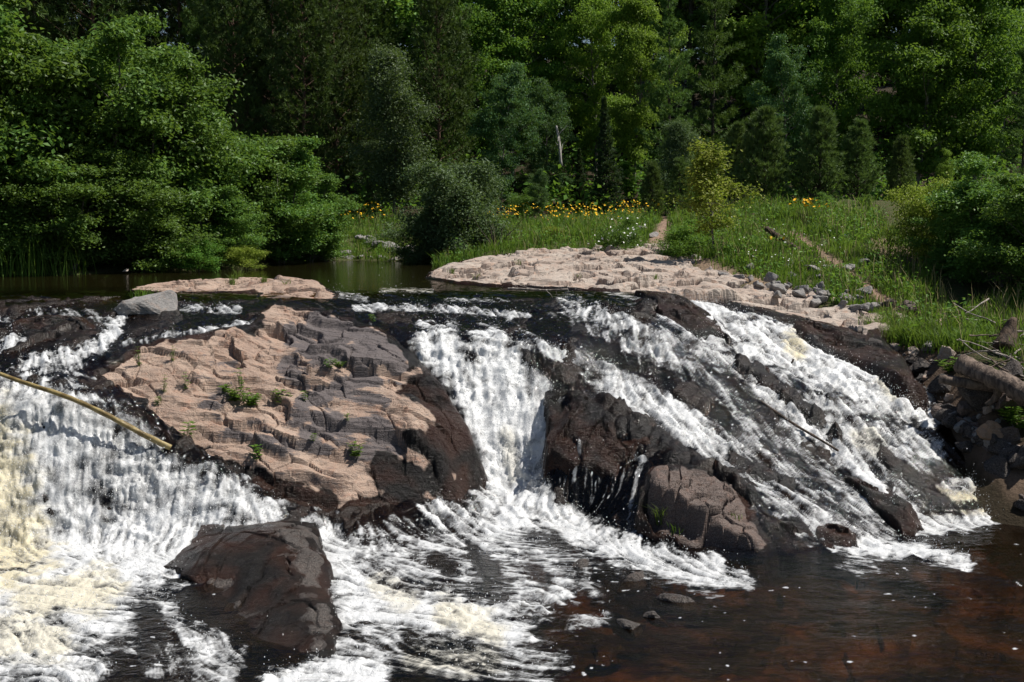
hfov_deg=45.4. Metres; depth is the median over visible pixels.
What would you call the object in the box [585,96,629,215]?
spruce
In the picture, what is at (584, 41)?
sky
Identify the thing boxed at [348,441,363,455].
plant
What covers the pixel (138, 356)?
plant
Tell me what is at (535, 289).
branch
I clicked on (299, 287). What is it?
rock outcrop
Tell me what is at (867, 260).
rock
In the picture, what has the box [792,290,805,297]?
rock
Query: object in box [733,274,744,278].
rock
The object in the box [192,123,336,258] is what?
alder
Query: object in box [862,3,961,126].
white pine
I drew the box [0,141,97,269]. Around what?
alder
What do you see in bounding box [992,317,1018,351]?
rock
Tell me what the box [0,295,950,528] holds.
river bed
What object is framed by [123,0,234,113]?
red pine
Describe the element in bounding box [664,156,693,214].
young pine
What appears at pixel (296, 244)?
alder
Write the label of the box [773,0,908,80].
maple
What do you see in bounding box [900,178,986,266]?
bush
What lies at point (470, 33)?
maple
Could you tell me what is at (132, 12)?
red pine
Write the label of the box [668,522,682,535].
grass tuft
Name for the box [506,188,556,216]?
shrub
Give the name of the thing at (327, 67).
red pine
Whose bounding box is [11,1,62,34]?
red pine
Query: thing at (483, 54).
maple
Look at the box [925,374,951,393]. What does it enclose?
rock
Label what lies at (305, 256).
shrub
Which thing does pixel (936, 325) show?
grass tuft
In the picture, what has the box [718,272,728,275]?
rock
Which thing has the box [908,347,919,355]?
rock
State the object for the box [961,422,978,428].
rock
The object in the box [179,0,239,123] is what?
white pine
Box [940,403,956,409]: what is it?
rock
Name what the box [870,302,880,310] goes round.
rock
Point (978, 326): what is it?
grass tuft
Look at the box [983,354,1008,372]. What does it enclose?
stick
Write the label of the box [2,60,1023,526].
ground
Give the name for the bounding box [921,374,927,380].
rock
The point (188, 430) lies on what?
plant
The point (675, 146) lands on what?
aspen
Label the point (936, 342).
grass tuft
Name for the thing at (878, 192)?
undergrowth
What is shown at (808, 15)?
maple
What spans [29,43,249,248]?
alder
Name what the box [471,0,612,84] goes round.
maple
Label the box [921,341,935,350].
rock
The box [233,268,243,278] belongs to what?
grass tuft
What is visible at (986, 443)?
rock
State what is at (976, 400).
rock
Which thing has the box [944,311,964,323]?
plant
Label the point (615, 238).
flowering shrub
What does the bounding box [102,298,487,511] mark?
rock outcrop
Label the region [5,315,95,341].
rock
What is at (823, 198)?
shrub
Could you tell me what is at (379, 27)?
red pine
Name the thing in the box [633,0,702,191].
white pine
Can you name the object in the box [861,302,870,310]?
rock
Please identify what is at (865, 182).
young tree
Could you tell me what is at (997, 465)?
rock
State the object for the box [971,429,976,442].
rock
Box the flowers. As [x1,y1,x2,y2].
[341,199,658,218]
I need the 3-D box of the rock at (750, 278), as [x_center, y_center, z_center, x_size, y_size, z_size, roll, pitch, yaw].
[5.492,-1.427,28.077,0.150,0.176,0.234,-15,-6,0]
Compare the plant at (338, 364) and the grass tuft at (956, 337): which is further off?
the grass tuft at (956, 337)
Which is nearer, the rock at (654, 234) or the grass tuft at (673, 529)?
the grass tuft at (673, 529)
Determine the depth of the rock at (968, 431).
19.88 m
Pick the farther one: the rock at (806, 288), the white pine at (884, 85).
the white pine at (884, 85)
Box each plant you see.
[134,346,141,365]
[178,421,196,435]
[217,384,249,401]
[233,368,243,389]
[237,392,261,405]
[250,444,261,459]
[271,389,291,401]
[323,358,335,367]
[332,360,347,366]
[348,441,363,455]
[934,356,957,372]
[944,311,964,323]
[982,317,1006,328]
[994,406,1023,428]
[999,406,1022,421]
[1003,290,1023,302]
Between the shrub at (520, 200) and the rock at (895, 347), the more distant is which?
the shrub at (520, 200)
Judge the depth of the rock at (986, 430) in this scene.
19.46 m
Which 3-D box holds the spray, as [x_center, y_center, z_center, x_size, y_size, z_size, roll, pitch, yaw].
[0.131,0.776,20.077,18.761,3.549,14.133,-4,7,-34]
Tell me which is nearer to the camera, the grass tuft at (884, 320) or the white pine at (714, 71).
the grass tuft at (884, 320)
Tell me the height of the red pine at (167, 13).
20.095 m
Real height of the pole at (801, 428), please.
0.675 m
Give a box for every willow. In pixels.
[371,204,474,263]
[389,155,521,260]
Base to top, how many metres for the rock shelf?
2.505 m
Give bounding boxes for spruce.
[336,169,354,222]
[570,148,590,206]
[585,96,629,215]
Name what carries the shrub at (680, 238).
on the ground at (1002, 498)
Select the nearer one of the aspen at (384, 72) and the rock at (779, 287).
the rock at (779, 287)
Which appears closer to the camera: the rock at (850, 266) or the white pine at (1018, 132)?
the rock at (850, 266)
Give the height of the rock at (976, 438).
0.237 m
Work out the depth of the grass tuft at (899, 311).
24.27 m
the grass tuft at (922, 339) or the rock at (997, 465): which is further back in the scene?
the grass tuft at (922, 339)
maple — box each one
[336,0,510,144]
[366,204,377,218]
[408,0,504,161]
[411,9,552,119]
[442,0,590,178]
[464,60,549,210]
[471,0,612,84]
[518,76,580,205]
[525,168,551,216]
[541,0,650,175]
[557,0,687,94]
[593,0,692,183]
[613,0,701,75]
[681,0,821,144]
[706,0,820,107]
[736,0,903,108]
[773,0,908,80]
[787,0,895,200]
[852,0,1016,147]
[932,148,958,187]
[944,0,1023,156]
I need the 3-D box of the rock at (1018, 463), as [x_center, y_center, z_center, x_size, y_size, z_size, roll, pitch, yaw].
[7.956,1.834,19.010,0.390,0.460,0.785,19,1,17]
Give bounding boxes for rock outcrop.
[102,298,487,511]
[131,275,339,299]
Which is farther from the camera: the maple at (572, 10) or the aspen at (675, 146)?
the maple at (572, 10)
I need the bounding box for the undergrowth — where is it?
[229,78,1022,346]
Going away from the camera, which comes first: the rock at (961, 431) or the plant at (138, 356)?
the plant at (138, 356)
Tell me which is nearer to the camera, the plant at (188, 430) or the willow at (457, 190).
the plant at (188, 430)
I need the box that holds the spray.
[0,276,1003,681]
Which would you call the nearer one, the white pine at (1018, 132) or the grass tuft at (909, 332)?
the grass tuft at (909, 332)
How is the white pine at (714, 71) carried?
on the ground at (1002, 498)
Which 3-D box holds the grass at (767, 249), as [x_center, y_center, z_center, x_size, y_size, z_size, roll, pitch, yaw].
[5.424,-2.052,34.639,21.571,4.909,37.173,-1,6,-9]
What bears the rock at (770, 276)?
on the rock shelf
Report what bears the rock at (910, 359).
on the ground at (1002, 498)
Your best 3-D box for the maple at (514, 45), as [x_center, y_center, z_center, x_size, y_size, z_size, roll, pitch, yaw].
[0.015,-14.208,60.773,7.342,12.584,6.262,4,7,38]
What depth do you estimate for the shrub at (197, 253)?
34.32 m
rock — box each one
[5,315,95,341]
[354,235,362,240]
[373,241,382,247]
[571,559,588,568]
[616,619,639,629]
[624,570,644,581]
[634,290,724,339]
[643,610,659,617]
[649,232,658,237]
[655,593,694,602]
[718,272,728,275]
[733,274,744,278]
[747,275,753,281]
[756,282,763,287]
[763,272,778,281]
[763,515,812,546]
[765,366,824,428]
[772,283,786,293]
[772,290,781,297]
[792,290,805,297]
[803,265,819,270]
[803,285,808,291]
[811,298,821,307]
[812,287,822,294]
[812,295,827,303]
[814,281,824,289]
[815,523,858,548]
[817,290,827,295]
[838,300,847,306]
[842,264,854,270]
[843,475,923,535]
[849,304,860,311]
[856,286,872,294]
[858,258,869,265]
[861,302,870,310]
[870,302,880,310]
[882,298,896,308]
[890,343,900,351]
[896,300,917,313]
[904,355,920,364]
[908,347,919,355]
[909,358,931,373]
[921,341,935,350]
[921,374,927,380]
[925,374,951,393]
[928,395,934,400]
[929,403,941,406]
[930,345,955,362]
[930,405,941,414]
[932,408,960,421]
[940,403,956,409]
[941,393,953,401]
[941,413,959,428]
[953,417,972,432]
[954,441,973,452]
[956,416,970,424]
[957,378,992,411]
[957,401,973,416]
[959,422,965,433]
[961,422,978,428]
[962,425,974,438]
[969,435,982,443]
[971,415,977,421]
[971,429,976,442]
[976,420,1003,439]
[976,439,983,446]
[979,406,992,417]
[983,440,989,447]
[984,455,1010,478]
[987,437,1009,454]
[990,433,997,445]
[992,317,1018,351]
[992,393,1020,410]
[998,446,1019,458]
[999,359,1023,379]
[1000,426,1020,442]
[1007,451,1017,464]
[1009,445,1023,468]
[1014,499,1023,510]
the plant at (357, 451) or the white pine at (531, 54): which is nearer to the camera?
the plant at (357, 451)
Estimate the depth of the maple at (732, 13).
71.32 m
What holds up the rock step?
on the ground at (1002, 498)
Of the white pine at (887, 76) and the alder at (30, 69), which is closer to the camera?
the alder at (30, 69)
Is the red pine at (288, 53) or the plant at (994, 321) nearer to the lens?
the plant at (994, 321)
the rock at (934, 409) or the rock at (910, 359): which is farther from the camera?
the rock at (910, 359)
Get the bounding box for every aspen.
[339,40,452,215]
[349,136,394,207]
[645,115,704,208]
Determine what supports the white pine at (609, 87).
on the ground at (1002, 498)
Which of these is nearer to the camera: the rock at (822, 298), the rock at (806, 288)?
the rock at (822, 298)
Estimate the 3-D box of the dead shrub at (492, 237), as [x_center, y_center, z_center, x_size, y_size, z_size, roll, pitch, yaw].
[-0.666,-3.554,39.857,1.703,1.223,1.602,-4,7,-37]
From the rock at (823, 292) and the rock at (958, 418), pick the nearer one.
the rock at (958, 418)
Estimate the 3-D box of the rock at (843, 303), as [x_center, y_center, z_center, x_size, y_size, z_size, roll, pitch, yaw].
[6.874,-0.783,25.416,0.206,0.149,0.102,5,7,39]
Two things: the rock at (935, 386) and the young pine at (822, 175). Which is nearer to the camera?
the rock at (935, 386)
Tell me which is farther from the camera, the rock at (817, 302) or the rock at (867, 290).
the rock at (867, 290)
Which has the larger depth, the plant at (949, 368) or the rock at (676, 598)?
the plant at (949, 368)
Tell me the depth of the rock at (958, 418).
20.11 m
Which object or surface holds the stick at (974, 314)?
on the grass at (767, 249)
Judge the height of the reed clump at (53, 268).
1.281 m
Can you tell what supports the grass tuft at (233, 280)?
on the rock outcrop at (299, 287)
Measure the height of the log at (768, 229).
0.633 m
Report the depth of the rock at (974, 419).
20.05 m
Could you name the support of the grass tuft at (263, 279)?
on the rock outcrop at (299, 287)
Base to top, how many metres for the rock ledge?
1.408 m
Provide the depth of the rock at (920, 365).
21.71 m
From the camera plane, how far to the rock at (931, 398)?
20.77 m
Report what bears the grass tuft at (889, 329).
on the ground at (1002, 498)
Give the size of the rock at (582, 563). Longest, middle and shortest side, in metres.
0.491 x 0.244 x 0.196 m
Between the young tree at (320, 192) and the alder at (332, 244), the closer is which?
the alder at (332, 244)
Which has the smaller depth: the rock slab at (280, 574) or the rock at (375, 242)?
the rock slab at (280, 574)
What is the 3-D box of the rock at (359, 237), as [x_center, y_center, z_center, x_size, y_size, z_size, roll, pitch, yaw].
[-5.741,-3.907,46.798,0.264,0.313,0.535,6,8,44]
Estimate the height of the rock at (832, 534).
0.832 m
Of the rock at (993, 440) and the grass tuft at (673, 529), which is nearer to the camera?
the grass tuft at (673, 529)
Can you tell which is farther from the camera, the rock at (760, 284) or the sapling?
the sapling
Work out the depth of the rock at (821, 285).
26.30 m
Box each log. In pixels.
[764,226,800,249]
[939,374,1023,391]
[953,354,1023,405]
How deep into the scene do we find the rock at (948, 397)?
20.62 m
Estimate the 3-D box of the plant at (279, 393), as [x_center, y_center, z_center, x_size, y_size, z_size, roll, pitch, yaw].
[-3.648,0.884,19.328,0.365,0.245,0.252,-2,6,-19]
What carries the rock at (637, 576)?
in the river water
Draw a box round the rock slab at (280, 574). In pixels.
[163,521,342,657]
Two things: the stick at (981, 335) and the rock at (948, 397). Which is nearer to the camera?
the rock at (948, 397)
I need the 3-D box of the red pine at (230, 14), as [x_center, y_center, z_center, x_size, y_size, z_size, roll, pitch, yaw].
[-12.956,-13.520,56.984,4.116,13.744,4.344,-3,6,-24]
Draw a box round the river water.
[0,260,1023,681]
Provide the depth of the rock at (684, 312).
22.44 m
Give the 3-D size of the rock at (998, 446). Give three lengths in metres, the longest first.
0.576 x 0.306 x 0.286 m
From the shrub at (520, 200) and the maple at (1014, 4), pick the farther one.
the maple at (1014, 4)
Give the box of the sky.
[57,1,909,59]
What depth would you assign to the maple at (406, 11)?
63.30 m
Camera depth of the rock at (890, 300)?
25.33 m
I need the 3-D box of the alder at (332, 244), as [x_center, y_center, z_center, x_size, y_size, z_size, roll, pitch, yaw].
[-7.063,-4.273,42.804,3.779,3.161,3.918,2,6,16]
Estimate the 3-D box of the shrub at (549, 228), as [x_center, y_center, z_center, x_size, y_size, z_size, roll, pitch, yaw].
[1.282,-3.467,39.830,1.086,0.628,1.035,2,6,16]
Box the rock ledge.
[792,319,929,415]
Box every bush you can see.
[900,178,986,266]
[917,242,958,274]
[918,151,1023,286]
[944,169,1023,296]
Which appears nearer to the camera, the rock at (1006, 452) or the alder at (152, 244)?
the rock at (1006, 452)
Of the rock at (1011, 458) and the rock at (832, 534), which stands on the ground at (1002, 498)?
the rock at (1011, 458)
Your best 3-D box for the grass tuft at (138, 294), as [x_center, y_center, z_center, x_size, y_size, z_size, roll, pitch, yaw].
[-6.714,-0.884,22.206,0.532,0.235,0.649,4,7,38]
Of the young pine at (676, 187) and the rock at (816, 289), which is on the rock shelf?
the rock at (816, 289)
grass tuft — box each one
[130,287,157,297]
[224,271,240,284]
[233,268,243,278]
[259,273,270,282]
[644,504,667,524]
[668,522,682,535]
[858,311,905,324]
[868,321,927,341]
[875,307,915,318]
[879,321,938,343]
[887,315,960,328]
[897,327,953,348]
[907,315,965,337]
[918,325,973,347]
[933,316,1003,338]
[937,326,995,348]
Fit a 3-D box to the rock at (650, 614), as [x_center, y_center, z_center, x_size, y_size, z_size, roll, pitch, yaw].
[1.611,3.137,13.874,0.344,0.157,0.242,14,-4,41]
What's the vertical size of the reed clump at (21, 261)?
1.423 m
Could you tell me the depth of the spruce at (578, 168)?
55.43 m
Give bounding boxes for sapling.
[661,135,769,251]
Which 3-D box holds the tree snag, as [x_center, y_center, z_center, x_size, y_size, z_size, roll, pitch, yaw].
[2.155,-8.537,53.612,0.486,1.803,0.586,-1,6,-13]
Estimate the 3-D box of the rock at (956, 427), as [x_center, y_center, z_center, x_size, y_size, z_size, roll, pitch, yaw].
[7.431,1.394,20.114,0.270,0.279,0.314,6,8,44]
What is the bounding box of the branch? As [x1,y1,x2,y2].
[508,285,567,295]
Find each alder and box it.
[0,0,166,258]
[0,1,120,225]
[0,6,216,256]
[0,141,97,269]
[0,141,151,269]
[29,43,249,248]
[86,150,221,272]
[112,80,287,251]
[152,172,273,268]
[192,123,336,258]
[241,132,357,263]
[267,172,366,261]
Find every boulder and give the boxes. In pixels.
[113,290,177,315]
[633,464,771,551]
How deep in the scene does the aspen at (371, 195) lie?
53.26 m
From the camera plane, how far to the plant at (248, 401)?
19.11 m
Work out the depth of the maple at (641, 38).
58.43 m
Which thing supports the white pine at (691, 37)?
on the ground at (1002, 498)
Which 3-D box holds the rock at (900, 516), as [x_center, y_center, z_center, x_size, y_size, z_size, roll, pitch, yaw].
[5.534,2.673,18.158,0.912,1.131,1.674,-3,6,-26]
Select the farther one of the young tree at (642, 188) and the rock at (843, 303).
the young tree at (642, 188)
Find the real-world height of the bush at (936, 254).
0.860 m
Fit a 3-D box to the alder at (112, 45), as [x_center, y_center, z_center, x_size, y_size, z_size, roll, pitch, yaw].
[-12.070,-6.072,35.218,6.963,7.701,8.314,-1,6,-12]
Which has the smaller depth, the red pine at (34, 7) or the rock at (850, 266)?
the rock at (850, 266)
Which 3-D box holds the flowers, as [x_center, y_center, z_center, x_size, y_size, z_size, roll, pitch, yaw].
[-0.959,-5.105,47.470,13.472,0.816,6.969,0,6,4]
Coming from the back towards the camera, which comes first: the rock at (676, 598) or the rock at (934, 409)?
the rock at (934, 409)
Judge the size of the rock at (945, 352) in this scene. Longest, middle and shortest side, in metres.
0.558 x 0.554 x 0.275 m
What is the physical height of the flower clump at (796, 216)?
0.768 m
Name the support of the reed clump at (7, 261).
on the ground at (1002, 498)
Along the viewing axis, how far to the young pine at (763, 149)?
43.20 m
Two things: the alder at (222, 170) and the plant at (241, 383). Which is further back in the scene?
the alder at (222, 170)
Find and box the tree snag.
[555,125,565,165]
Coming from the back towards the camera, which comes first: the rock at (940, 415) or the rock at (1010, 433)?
the rock at (940, 415)
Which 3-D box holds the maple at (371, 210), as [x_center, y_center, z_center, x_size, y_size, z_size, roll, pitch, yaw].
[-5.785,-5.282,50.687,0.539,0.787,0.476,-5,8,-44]
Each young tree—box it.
[307,180,334,194]
[513,158,545,188]
[555,173,578,205]
[574,190,582,210]
[616,161,642,199]
[637,181,656,197]
[854,159,880,196]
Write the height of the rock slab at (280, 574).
1.019 m
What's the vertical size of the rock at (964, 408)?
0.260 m
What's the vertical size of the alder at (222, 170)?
5.889 m
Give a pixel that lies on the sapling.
(705, 192)
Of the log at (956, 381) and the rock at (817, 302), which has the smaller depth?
the log at (956, 381)
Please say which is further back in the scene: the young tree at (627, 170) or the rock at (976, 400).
the young tree at (627, 170)
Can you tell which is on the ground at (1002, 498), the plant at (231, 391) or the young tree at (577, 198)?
the young tree at (577, 198)
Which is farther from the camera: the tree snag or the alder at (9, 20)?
the tree snag
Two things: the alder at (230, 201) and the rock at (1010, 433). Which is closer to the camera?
the rock at (1010, 433)
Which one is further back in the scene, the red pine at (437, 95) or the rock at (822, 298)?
the red pine at (437, 95)
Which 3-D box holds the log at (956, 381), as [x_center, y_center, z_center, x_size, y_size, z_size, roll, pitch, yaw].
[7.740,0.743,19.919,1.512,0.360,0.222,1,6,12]
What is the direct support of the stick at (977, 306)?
on the grass at (767, 249)
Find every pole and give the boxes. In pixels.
[0,372,171,449]
[757,398,838,451]
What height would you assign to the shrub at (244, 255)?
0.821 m
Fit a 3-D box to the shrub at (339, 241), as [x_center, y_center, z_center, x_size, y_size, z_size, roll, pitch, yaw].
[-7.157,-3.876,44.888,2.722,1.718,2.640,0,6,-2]
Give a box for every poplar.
[835,0,995,186]
[894,0,1023,179]
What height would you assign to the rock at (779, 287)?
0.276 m
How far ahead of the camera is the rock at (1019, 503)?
18.17 m
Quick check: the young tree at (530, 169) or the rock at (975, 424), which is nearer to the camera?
the rock at (975, 424)
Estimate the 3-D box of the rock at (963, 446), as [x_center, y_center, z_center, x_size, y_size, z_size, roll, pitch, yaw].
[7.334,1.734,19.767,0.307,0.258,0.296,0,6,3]
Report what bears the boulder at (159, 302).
on the river bed
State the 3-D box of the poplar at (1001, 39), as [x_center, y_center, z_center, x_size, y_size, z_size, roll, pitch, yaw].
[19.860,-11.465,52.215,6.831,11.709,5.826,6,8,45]
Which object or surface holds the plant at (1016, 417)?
on the ground at (1002, 498)
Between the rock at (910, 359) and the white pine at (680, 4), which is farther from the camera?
the white pine at (680, 4)
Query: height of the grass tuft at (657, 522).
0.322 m
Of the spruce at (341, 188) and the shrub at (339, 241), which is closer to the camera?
the shrub at (339, 241)
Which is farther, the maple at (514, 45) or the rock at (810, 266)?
the maple at (514, 45)
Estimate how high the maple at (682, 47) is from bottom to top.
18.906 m
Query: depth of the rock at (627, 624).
13.50 m
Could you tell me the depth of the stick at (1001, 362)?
20.19 m
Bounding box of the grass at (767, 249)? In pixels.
[337,190,1023,380]
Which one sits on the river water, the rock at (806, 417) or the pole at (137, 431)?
the pole at (137, 431)
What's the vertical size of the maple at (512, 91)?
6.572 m
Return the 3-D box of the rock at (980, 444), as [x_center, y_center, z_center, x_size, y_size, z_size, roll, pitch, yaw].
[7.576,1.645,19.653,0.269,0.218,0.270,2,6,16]
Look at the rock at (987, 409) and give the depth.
19.96 m
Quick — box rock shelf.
[425,242,893,343]
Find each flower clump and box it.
[769,237,788,247]
[778,198,836,222]
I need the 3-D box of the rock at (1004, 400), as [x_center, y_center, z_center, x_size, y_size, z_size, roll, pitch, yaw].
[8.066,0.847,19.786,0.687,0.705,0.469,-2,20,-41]
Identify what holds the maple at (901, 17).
on the ground at (1002, 498)
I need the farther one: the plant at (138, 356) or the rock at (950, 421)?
the rock at (950, 421)
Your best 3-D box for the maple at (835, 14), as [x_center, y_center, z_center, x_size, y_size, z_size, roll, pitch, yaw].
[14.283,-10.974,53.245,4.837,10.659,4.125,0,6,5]
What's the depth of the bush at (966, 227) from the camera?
27.35 m
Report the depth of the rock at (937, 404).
20.59 m
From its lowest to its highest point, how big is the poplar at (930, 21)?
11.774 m
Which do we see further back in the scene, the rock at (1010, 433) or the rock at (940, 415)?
the rock at (940, 415)
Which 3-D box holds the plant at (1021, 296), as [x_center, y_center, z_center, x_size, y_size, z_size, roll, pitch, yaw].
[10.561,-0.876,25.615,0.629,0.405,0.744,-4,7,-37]
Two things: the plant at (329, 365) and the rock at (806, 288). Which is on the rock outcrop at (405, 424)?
the plant at (329, 365)
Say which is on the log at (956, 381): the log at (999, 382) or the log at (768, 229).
the log at (999, 382)
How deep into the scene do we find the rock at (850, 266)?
29.15 m
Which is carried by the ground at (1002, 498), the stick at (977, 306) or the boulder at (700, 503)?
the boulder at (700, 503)
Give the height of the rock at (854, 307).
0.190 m
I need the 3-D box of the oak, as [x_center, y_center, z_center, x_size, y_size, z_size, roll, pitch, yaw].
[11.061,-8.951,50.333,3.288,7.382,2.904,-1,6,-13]
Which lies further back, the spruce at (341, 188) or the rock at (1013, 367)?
the spruce at (341, 188)
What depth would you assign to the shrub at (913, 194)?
29.66 m
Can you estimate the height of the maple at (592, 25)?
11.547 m
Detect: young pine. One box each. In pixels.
[638,160,665,217]
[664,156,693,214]
[717,121,756,206]
[729,104,801,202]
[786,104,849,200]
[836,117,883,199]
[883,135,917,200]
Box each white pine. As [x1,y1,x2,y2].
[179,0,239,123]
[468,0,577,139]
[530,8,597,94]
[554,0,663,121]
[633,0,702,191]
[637,0,769,155]
[660,0,732,106]
[679,0,754,187]
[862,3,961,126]
[868,27,908,95]
[952,8,1020,94]
[994,48,1023,188]
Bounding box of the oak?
[739,31,824,198]
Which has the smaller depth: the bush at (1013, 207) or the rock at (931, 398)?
the rock at (931, 398)
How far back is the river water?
17.17 m
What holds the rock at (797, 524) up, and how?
in the river water
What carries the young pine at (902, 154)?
on the ground at (1002, 498)
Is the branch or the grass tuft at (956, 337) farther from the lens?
the branch
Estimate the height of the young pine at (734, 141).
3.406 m
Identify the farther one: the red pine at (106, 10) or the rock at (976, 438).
the red pine at (106, 10)
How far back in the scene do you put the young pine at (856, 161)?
44.25 m
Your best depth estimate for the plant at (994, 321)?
22.84 m
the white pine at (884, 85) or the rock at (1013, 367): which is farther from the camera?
the white pine at (884, 85)
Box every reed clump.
[0,228,30,275]
[0,228,77,276]
[10,233,96,276]
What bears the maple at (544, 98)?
on the ground at (1002, 498)
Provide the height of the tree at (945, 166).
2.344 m
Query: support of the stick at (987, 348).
on the ground at (1002, 498)
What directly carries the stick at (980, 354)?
on the ground at (1002, 498)
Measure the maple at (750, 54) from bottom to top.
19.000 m
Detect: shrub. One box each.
[160,238,226,271]
[219,244,271,269]
[282,238,324,260]
[316,215,351,257]
[473,215,524,245]
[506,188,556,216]
[538,225,565,238]
[588,212,650,250]
[651,217,719,257]
[812,192,834,205]
[851,194,874,205]
[864,171,953,264]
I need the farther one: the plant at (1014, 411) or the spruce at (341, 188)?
the spruce at (341, 188)
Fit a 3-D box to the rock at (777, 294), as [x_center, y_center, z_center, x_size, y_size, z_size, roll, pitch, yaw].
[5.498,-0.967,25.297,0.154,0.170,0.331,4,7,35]
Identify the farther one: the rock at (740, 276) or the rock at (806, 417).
the rock at (740, 276)
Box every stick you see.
[953,303,995,322]
[956,298,988,316]
[956,339,1020,358]
[957,350,997,355]
[959,338,1004,365]
[969,334,996,336]
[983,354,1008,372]
[992,357,1012,366]
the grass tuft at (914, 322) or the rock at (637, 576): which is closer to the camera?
the rock at (637, 576)
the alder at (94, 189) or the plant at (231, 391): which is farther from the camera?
the alder at (94, 189)
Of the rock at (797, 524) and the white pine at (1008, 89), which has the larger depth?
the white pine at (1008, 89)
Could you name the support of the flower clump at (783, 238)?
on the ground at (1002, 498)
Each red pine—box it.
[7,0,99,47]
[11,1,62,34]
[29,0,145,65]
[74,0,182,60]
[110,0,175,41]
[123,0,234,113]
[152,0,253,109]
[188,0,274,142]
[206,0,308,137]
[224,0,314,145]
[256,0,351,190]
[282,0,373,146]
[292,0,379,192]
[325,0,406,168]
[397,0,480,185]
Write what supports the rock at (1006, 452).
on the ground at (1002, 498)
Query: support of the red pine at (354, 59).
on the ground at (1002, 498)
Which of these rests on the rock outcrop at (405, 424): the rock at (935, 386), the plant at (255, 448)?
the plant at (255, 448)
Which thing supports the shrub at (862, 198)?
on the ground at (1002, 498)
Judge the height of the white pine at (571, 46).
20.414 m
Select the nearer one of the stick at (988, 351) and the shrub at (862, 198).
the stick at (988, 351)
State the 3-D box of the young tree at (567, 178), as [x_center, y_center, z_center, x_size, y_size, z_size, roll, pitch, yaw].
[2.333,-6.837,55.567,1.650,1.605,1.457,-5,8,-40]
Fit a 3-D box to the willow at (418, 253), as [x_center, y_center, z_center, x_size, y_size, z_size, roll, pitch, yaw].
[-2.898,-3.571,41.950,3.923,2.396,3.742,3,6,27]
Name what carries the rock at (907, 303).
on the ground at (1002, 498)
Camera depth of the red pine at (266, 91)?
58.28 m
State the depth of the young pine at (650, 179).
46.45 m
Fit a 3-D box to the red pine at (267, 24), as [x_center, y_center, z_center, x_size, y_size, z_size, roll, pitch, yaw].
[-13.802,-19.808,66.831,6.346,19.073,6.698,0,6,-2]
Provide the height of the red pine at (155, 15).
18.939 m
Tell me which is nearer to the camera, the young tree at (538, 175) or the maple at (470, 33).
the young tree at (538, 175)
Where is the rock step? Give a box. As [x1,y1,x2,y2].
[541,389,650,478]

